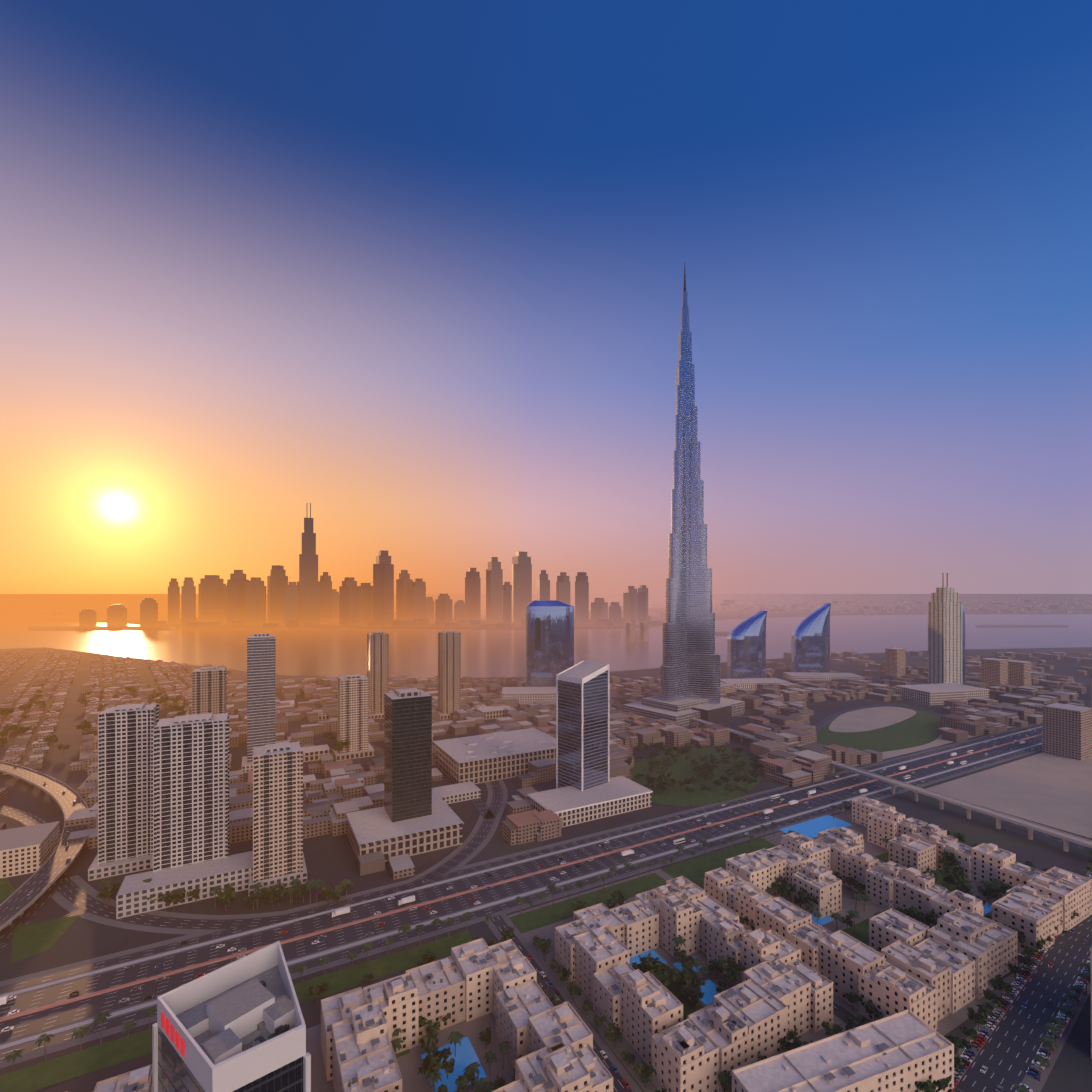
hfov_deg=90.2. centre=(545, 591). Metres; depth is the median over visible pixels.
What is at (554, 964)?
tree
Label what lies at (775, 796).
bus
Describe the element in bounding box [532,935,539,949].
tree
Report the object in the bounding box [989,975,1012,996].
tree
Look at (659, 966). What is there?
tree
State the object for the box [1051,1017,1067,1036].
palm
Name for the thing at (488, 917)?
palm
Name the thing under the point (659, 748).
tree
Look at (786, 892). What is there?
tree
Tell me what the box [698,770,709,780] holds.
tree
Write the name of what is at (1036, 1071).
parked car
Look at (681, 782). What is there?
tree
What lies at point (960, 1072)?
parked car
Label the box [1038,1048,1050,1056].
parked car
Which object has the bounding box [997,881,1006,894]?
tree
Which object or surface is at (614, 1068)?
parked car
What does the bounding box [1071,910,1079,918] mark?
tree
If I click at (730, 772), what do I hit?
tree
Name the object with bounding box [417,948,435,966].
tree
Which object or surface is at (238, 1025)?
buildings
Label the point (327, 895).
tree
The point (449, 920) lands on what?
palm
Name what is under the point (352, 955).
palm
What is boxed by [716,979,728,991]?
tree
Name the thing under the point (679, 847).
palm
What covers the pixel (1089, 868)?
tree
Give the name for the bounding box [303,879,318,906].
tree
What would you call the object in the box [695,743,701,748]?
tree
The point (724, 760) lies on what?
tree
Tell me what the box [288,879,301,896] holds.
tree
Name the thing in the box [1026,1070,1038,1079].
parked car
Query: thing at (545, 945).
tree
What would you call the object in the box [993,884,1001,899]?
palm
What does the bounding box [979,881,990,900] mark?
palm
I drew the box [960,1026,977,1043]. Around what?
tree
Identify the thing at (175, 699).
tree
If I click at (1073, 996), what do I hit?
palm
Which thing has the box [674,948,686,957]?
tree
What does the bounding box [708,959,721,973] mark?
tree
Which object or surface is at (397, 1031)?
palm
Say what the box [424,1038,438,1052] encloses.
tree
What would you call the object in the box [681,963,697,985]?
tree
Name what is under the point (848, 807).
tree
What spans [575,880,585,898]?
palm
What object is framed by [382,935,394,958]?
palm
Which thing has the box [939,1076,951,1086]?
tree
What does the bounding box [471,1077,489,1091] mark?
palm
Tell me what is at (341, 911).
truck
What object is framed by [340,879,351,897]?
tree
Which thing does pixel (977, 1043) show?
parked car
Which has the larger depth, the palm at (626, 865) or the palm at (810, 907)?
the palm at (626, 865)
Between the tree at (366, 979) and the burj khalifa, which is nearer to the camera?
the tree at (366, 979)
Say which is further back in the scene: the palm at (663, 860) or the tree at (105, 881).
the palm at (663, 860)
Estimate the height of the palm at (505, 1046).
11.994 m
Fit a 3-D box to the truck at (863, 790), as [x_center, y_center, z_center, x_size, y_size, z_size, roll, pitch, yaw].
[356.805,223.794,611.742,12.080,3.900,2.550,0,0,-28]
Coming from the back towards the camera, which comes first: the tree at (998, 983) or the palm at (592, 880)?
the palm at (592, 880)
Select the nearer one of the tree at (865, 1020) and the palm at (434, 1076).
the palm at (434, 1076)
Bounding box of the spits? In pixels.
[28,625,1067,635]
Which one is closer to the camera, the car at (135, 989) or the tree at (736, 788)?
the car at (135, 989)
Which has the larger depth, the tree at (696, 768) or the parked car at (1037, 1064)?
the tree at (696, 768)
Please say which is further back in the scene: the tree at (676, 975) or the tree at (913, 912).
the tree at (913, 912)
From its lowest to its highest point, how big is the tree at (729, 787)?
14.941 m
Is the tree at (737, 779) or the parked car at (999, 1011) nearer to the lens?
the parked car at (999, 1011)
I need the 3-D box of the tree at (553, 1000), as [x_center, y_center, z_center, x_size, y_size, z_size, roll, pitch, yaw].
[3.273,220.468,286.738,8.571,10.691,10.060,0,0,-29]
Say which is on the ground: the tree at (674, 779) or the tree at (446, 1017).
the tree at (674, 779)
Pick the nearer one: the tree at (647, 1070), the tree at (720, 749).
the tree at (647, 1070)
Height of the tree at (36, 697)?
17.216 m
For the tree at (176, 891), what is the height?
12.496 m
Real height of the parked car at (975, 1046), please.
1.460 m
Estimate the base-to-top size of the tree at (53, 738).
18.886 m
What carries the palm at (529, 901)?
on the ground
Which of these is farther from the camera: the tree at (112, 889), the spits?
the spits
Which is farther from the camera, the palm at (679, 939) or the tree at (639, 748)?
the tree at (639, 748)
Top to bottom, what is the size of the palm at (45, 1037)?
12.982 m
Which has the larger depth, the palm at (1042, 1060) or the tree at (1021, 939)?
the tree at (1021, 939)
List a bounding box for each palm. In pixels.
[3,1049,23,1071]
[34,1033,53,1061]
[70,1026,89,1051]
[91,1012,111,1043]
[121,1020,136,1040]
[143,1008,156,1030]
[288,967,295,973]
[295,963,308,982]
[318,956,330,976]
[347,952,357,967]
[359,942,371,963]
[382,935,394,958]
[391,1038,404,1059]
[392,1028,402,1036]
[398,923,410,950]
[414,924,424,945]
[426,1069,441,1091]
[431,918,441,940]
[445,917,455,935]
[447,1031,464,1056]
[461,912,471,932]
[462,1062,480,1086]
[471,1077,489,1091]
[483,1050,496,1075]
[484,914,493,927]
[488,1081,497,1091]
[499,1041,511,1069]
[514,896,524,917]
[525,899,534,905]
[536,892,547,899]
[546,884,556,905]
[565,885,573,892]
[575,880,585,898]
[589,879,595,893]
[597,874,607,890]
[608,866,617,886]
[624,863,632,869]
[635,863,643,880]
[645,861,652,876]
[658,858,666,871]
[666,857,677,868]
[671,936,685,963]
[675,845,685,865]
[692,958,703,970]
[698,966,709,980]
[699,840,708,857]
[728,836,736,848]
[760,825,768,839]
[771,822,778,836]
[806,905,816,918]
[813,912,822,923]
[830,805,837,818]
[831,912,842,923]
[846,910,860,934]
[851,893,863,910]
[859,894,871,911]
[881,838,887,851]
[929,870,940,881]
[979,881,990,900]
[991,878,1003,892]
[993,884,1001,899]
[1012,1084,1029,1091]
[1032,1054,1051,1081]
[1037,1036,1059,1067]
[1042,1023,1060,1052]
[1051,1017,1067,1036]
[1056,1005,1077,1023]
[1064,992,1080,1016]
[1068,985,1085,1004]
[1076,972,1090,995]
[1080,963,1090,984]
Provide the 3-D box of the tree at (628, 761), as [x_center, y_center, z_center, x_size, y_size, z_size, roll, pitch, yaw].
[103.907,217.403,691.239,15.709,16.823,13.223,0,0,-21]
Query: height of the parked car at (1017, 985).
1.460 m
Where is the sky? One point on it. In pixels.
(410, 273)
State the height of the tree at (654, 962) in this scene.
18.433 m
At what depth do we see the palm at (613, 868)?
415.51 m
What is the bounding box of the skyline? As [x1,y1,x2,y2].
[79,503,1091,627]
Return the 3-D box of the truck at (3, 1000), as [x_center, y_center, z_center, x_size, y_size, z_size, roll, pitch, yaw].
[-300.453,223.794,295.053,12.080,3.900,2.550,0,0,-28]
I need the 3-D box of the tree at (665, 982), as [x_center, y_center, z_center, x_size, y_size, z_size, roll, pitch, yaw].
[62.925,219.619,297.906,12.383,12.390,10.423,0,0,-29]
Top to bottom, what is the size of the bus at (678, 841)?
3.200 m
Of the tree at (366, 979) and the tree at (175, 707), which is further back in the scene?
the tree at (175, 707)
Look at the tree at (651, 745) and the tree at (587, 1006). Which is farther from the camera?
the tree at (651, 745)
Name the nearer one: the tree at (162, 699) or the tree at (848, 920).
the tree at (848, 920)
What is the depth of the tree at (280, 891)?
390.74 m
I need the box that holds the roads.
[0,704,1091,1091]
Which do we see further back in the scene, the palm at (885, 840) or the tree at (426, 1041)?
the palm at (885, 840)
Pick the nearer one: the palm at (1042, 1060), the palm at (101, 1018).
the palm at (1042, 1060)
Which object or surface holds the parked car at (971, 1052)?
on the roads
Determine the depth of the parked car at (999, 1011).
291.37 m
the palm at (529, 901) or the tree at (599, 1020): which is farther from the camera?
the palm at (529, 901)
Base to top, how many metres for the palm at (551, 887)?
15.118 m
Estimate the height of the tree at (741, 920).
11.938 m
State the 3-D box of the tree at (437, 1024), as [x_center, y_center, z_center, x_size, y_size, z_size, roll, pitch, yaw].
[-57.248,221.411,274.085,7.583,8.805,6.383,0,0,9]
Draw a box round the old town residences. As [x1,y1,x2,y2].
[66,796,1091,1091]
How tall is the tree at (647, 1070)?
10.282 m
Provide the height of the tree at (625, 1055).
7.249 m
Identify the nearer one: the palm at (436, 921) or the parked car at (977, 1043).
the parked car at (977, 1043)
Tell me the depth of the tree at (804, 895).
377.90 m
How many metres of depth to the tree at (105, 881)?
396.15 m
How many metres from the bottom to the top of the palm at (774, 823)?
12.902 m
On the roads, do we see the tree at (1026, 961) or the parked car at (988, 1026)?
the parked car at (988, 1026)
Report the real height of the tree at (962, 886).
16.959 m
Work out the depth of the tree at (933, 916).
355.10 m
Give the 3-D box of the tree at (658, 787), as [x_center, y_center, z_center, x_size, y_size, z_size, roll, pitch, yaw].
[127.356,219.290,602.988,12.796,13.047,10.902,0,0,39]
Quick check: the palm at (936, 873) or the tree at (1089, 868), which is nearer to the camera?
the palm at (936, 873)
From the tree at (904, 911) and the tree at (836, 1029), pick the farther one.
the tree at (904, 911)
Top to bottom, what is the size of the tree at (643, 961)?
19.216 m
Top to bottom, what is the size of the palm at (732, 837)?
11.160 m
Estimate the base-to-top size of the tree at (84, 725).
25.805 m
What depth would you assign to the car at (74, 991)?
305.52 m
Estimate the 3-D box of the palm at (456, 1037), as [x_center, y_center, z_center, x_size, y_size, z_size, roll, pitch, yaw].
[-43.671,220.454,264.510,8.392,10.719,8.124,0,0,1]
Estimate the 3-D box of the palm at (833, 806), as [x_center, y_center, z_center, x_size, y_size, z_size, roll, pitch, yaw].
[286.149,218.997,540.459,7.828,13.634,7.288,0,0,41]
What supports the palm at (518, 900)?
on the ground
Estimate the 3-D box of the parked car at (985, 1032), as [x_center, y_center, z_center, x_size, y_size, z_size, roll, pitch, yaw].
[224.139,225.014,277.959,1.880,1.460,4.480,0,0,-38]
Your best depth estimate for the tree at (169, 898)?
383.58 m
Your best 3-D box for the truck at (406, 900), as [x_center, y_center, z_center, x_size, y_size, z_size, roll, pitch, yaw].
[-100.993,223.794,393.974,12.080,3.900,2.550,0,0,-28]
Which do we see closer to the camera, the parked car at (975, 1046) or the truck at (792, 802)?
the parked car at (975, 1046)
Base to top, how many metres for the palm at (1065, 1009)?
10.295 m
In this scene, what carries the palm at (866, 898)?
on the old town residences
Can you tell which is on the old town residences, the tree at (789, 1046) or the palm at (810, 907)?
the palm at (810, 907)
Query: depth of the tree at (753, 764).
662.00 m
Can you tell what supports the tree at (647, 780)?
on the ground
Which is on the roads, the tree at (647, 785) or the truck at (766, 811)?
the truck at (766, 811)
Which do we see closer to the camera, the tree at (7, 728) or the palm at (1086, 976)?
the palm at (1086, 976)
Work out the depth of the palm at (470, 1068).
245.98 m
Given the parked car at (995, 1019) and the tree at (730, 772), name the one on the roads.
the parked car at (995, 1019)
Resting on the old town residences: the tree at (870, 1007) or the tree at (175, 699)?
the tree at (870, 1007)
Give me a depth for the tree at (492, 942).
338.00 m
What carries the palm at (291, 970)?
on the ground
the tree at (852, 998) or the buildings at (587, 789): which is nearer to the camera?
the tree at (852, 998)
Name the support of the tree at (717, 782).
on the ground
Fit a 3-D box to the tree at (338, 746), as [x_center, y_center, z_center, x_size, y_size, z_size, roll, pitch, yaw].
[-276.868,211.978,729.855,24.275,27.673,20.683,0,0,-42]
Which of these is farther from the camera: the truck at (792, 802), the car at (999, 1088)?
the truck at (792, 802)
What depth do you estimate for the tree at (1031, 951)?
330.78 m
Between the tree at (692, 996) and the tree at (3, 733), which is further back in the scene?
the tree at (3, 733)
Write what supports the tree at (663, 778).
on the ground
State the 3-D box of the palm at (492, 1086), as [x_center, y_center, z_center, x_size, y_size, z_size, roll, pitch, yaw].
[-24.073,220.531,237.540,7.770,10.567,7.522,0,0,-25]
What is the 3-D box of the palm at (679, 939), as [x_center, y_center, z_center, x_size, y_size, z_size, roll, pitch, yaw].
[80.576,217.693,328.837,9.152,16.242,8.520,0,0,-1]
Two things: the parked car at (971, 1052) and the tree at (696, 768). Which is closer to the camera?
the parked car at (971, 1052)
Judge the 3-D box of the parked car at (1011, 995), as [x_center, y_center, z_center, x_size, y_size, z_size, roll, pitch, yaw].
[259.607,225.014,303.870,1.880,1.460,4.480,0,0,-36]
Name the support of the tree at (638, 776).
on the ground
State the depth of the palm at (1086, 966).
311.86 m
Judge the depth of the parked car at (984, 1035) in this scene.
275.70 m
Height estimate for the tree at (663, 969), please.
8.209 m
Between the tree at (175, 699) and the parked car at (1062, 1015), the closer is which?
the parked car at (1062, 1015)
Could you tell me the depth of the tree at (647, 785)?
605.67 m
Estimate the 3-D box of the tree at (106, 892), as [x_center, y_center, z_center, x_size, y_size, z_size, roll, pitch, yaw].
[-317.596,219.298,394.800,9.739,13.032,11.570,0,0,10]
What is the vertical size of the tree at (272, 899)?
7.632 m
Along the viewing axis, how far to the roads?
399.10 m
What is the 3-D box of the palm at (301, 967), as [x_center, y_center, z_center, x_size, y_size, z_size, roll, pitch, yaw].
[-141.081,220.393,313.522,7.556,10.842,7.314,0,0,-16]
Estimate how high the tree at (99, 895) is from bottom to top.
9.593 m
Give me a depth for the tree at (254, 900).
384.62 m
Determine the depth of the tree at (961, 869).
428.10 m
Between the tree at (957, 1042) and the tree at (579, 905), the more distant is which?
the tree at (579, 905)
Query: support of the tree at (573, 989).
on the old town residences
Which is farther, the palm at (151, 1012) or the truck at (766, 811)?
the truck at (766, 811)
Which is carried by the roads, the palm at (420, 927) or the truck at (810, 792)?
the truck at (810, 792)
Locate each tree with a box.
[0,707,14,720]
[0,731,7,736]
[3,725,16,736]
[12,726,31,736]
[17,704,32,710]
[32,694,41,702]
[34,700,45,706]
[44,735,57,747]
[57,744,69,753]
[75,719,91,734]
[78,699,89,706]
[96,893,110,902]
[100,884,119,903]
[101,883,119,902]
[102,876,114,900]
[125,686,136,695]
[148,693,161,701]
[156,696,166,703]
[163,893,183,910]
[170,696,179,703]
[170,888,182,894]
[173,705,183,710]
[186,888,199,902]
[209,886,223,909]
[218,883,235,905]
[218,890,236,910]
[243,893,261,909]
[250,882,262,890]
[253,889,263,908]
[266,880,286,905]
[268,897,277,901]
[286,888,295,904]
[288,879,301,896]
[293,883,309,901]
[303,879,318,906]
[306,980,328,1004]
[311,880,323,900]
[319,883,332,901]
[324,732,336,745]
[324,892,332,903]
[330,740,349,753]
[331,893,341,903]
[334,885,344,902]
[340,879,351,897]
[342,883,353,891]
[362,973,373,985]
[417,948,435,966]
[417,1045,451,1087]
[418,1017,426,1028]
[419,1028,437,1050]
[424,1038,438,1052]
[426,1019,440,1035]
[435,1084,447,1091]
[439,1013,450,1021]
[441,1058,454,1078]
[455,1071,478,1091]
[479,1027,491,1044]
[486,938,496,945]
[495,1076,505,1087]
[500,933,513,941]
[501,926,514,938]
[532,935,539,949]
[535,938,552,953]
[549,993,557,1006]
[550,959,559,973]
[556,966,571,986]
[567,982,581,1000]
[571,900,587,910]
[582,999,592,1015]
[594,1015,606,1032]
[603,896,617,908]
[604,1020,622,1048]
[611,890,627,905]
[620,1050,635,1067]
[625,756,632,764]
[632,952,655,976]
[633,1060,655,1087]
[634,745,643,751]
[634,773,643,778]
[637,955,659,972]
[644,774,655,781]
[644,777,654,784]
[644,783,653,788]
[647,955,662,977]
[649,742,657,752]
[654,766,667,775]
[655,742,663,754]
[656,771,672,791]
[656,784,666,794]
[657,741,666,753]
[658,975,669,988]
[659,963,668,977]
[663,746,678,754]
[665,966,688,993]
[666,778,675,791]
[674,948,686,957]
[677,747,688,760]
[677,780,687,785]
[677,951,688,963]
[681,961,692,968]
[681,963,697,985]
[681,972,705,993]
[681,984,698,1009]
[684,774,695,787]
[684,955,695,969]
[685,742,694,753]
[685,786,695,797]
[690,989,703,1005]
[692,765,700,775]
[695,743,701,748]
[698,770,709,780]
[700,784,710,795]
[703,754,720,765]
[703,763,713,769]
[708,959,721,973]
[712,779,720,789]
[715,742,727,753]
[716,954,744,985]
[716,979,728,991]
[718,1070,731,1091]
[719,775,728,781]
[720,753,730,764]
[721,757,729,770]
[724,783,734,797]
[725,769,735,780]
[729,786,739,796]
[731,753,738,759]
[731,760,746,776]
[732,746,743,754]
[733,776,741,782]
[739,916,748,923]
[741,774,756,789]
[747,770,759,777]
[749,761,763,770]
[757,1053,764,1060]
[772,874,787,896]
[777,884,795,899]
[778,1027,801,1051]
[794,897,804,906]
[798,887,817,911]
[821,1020,842,1036]
[832,871,841,879]
[840,915,852,929]
[843,876,857,890]
[843,992,862,1010]
[844,804,851,814]
[845,1016,856,1029]
[853,882,865,891]
[857,1015,869,1024]
[863,1001,883,1020]
[897,907,907,914]
[908,905,932,922]
[916,1079,945,1091]
[926,909,939,925]
[939,849,959,875]
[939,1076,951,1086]
[943,877,952,886]
[944,865,967,889]
[946,1034,971,1056]
[953,832,967,841]
[954,865,964,871]
[954,880,973,895]
[954,1047,962,1069]
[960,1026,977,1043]
[967,1006,989,1031]
[975,896,985,904]
[976,1002,993,1020]
[977,882,997,907]
[983,989,1003,1007]
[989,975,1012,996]
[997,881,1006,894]
[1007,926,1025,942]
[1007,963,1023,977]
[1015,955,1033,969]
[1023,946,1040,960]
[1025,861,1035,867]
[1033,938,1046,948]
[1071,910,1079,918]
[1084,865,1091,871]
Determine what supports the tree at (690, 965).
on the old town residences
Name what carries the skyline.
on the ground
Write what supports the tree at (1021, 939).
on the old town residences
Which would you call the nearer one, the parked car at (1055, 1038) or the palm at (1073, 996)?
the parked car at (1055, 1038)
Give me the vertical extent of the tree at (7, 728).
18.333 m
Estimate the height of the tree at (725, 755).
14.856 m
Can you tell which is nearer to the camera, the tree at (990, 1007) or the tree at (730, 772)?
the tree at (990, 1007)
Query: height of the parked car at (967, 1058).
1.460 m
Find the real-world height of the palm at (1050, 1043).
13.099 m
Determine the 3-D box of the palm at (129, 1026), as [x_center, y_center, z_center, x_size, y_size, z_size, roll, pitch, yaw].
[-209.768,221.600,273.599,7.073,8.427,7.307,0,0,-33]
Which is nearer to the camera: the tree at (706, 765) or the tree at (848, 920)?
the tree at (848, 920)
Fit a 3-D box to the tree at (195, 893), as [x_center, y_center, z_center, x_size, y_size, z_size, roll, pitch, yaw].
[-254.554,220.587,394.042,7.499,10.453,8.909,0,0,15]
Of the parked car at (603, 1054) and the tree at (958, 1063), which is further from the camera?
the parked car at (603, 1054)
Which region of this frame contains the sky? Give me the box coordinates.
[0,0,1091,593]
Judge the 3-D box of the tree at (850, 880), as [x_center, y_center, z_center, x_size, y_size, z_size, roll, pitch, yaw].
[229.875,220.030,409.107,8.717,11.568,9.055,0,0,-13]
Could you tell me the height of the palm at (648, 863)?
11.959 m
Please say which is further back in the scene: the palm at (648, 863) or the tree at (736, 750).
the tree at (736, 750)
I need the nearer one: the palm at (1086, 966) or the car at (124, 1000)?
the car at (124, 1000)
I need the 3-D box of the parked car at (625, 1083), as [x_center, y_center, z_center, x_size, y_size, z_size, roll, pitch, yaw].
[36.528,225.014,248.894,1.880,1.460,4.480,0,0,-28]
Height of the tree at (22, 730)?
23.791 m
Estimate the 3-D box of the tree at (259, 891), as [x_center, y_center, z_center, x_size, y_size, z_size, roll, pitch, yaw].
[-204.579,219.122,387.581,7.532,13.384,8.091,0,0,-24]
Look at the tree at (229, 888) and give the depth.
392.10 m
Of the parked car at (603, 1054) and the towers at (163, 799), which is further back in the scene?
the towers at (163, 799)
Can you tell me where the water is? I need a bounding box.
[0,614,1091,678]
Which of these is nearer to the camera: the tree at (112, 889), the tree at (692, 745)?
the tree at (112, 889)
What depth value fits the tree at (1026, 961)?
323.61 m
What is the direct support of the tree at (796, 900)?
on the old town residences
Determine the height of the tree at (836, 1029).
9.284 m
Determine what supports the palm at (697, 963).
on the old town residences
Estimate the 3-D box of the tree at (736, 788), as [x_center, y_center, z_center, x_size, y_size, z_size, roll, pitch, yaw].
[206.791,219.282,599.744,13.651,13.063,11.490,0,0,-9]
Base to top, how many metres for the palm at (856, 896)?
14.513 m
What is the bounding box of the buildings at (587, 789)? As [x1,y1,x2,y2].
[502,573,988,826]
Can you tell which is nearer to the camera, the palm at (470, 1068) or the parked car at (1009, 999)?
the palm at (470, 1068)
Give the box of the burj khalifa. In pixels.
[623,265,744,727]
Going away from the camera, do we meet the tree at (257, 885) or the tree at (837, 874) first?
the tree at (257, 885)
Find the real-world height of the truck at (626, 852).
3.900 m
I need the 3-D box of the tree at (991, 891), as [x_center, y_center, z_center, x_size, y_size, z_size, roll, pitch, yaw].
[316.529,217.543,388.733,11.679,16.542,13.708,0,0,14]
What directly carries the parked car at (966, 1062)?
on the roads
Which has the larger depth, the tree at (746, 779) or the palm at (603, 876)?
the tree at (746, 779)
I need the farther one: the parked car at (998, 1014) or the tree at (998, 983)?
the tree at (998, 983)
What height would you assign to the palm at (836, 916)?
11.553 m
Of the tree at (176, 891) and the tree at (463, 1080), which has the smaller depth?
the tree at (463, 1080)
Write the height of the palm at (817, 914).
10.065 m
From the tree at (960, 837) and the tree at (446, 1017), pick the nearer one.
the tree at (446, 1017)
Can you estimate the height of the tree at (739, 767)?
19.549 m
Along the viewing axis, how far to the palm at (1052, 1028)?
266.26 m
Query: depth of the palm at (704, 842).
460.08 m
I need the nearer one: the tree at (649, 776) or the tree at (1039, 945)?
the tree at (1039, 945)
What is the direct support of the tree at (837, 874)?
on the old town residences
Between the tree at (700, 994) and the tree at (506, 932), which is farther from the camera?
the tree at (506, 932)
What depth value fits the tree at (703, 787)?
600.97 m
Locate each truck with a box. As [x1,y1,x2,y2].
[0,996,7,1006]
[331,906,349,917]
[398,895,414,905]
[621,849,633,856]
[763,809,772,814]
[789,800,797,805]
[807,790,815,794]
[859,788,866,793]
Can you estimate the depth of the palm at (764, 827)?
493.28 m
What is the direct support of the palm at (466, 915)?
on the ground
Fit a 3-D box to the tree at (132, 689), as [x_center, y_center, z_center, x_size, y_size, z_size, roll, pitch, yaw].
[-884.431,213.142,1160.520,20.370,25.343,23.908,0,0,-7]
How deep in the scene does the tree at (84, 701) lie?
1058.37 m
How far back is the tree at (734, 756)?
711.75 m
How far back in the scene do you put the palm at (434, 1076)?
240.61 m
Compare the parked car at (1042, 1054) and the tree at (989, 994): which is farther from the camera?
the tree at (989, 994)
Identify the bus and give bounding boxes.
[673,838,684,844]
[771,794,779,798]
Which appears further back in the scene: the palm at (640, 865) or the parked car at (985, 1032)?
the palm at (640, 865)
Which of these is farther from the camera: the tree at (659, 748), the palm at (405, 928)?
the tree at (659, 748)
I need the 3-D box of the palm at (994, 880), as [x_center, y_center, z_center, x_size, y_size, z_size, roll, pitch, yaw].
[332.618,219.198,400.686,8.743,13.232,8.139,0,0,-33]
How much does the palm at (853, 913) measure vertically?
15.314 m
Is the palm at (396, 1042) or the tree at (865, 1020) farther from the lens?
the tree at (865, 1020)
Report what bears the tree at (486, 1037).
on the old town residences
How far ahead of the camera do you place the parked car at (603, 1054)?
264.05 m
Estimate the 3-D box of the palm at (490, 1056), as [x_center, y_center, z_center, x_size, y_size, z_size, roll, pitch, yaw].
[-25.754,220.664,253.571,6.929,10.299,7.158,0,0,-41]
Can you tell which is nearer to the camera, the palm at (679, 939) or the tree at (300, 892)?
the palm at (679, 939)
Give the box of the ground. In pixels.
[0,594,1091,1091]
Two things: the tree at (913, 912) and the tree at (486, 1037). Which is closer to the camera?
the tree at (486, 1037)
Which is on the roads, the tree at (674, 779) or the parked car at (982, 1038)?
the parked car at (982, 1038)
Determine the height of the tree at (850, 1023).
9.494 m
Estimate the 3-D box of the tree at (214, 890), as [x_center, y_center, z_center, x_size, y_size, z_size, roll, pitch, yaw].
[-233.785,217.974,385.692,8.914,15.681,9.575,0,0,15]
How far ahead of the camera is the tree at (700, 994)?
294.64 m
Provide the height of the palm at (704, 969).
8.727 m
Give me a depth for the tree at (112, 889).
394.98 m
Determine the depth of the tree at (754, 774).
642.75 m
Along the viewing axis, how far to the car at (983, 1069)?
256.07 m
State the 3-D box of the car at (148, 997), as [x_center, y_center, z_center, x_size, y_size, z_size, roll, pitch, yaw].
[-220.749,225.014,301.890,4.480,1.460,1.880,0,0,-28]
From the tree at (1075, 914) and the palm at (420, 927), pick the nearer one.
the palm at (420, 927)
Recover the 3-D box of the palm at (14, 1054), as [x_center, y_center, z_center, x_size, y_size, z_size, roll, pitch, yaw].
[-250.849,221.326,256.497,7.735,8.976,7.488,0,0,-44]
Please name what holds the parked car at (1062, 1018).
on the roads
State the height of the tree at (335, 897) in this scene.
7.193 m
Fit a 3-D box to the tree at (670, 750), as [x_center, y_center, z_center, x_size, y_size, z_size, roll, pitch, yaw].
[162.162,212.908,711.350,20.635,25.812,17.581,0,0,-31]
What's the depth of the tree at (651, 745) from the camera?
762.48 m
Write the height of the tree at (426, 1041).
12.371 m
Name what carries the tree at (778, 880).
on the old town residences
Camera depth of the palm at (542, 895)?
387.74 m
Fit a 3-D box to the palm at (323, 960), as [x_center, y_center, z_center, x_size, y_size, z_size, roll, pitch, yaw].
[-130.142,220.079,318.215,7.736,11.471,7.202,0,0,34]
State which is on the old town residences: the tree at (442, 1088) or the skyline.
the tree at (442, 1088)
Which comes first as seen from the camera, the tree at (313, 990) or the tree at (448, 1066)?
the tree at (448, 1066)
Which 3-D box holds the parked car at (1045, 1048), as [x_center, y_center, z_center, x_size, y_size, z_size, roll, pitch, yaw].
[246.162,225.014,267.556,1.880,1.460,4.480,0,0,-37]
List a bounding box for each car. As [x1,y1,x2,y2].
[1,1026,13,1032]
[8,1009,19,1014]
[69,989,79,994]
[119,998,128,1002]
[131,986,140,991]
[143,995,152,999]
[600,1050,607,1058]
[610,1064,618,1073]
[621,1079,629,1088]
[954,1067,963,1075]
[954,1071,961,1078]
[960,1054,972,1062]
[961,1058,969,1065]
[963,1051,974,1059]
[965,1048,976,1056]
[970,1043,980,1050]
[971,1040,982,1047]
[977,1032,988,1038]
[977,1035,986,1041]
[979,1029,989,1036]
[980,1065,987,1073]
[983,1024,993,1030]
[987,1018,997,1025]
[987,1021,995,1027]
[988,1016,999,1022]
[992,1011,1002,1017]
[993,1008,1004,1014]
[995,1084,1002,1091]
[1002,996,1012,1002]
[1005,992,1015,997]
[1012,983,1021,988]
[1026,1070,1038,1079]
[1028,1067,1041,1075]
[1032,1060,1044,1069]
[1037,1051,1049,1059]
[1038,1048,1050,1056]
[1040,1045,1052,1053]
[1046,1034,1058,1041]
[1057,1016,1068,1022]
[1058,1013,1069,1019]
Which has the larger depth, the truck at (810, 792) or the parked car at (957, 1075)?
the truck at (810, 792)
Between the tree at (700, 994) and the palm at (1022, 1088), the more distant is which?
the tree at (700, 994)
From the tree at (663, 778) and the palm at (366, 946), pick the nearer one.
the palm at (366, 946)
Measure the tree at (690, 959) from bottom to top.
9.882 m
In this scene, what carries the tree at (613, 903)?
on the ground
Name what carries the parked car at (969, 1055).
on the roads
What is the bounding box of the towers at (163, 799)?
[88,631,555,918]
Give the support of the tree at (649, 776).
on the ground
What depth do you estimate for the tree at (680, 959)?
322.89 m
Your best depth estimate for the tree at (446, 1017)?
280.78 m
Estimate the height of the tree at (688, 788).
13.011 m
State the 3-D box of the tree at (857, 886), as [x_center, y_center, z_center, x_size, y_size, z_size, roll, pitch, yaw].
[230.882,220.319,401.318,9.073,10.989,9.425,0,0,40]
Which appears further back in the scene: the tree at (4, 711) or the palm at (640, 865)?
the tree at (4, 711)
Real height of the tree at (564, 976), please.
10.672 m

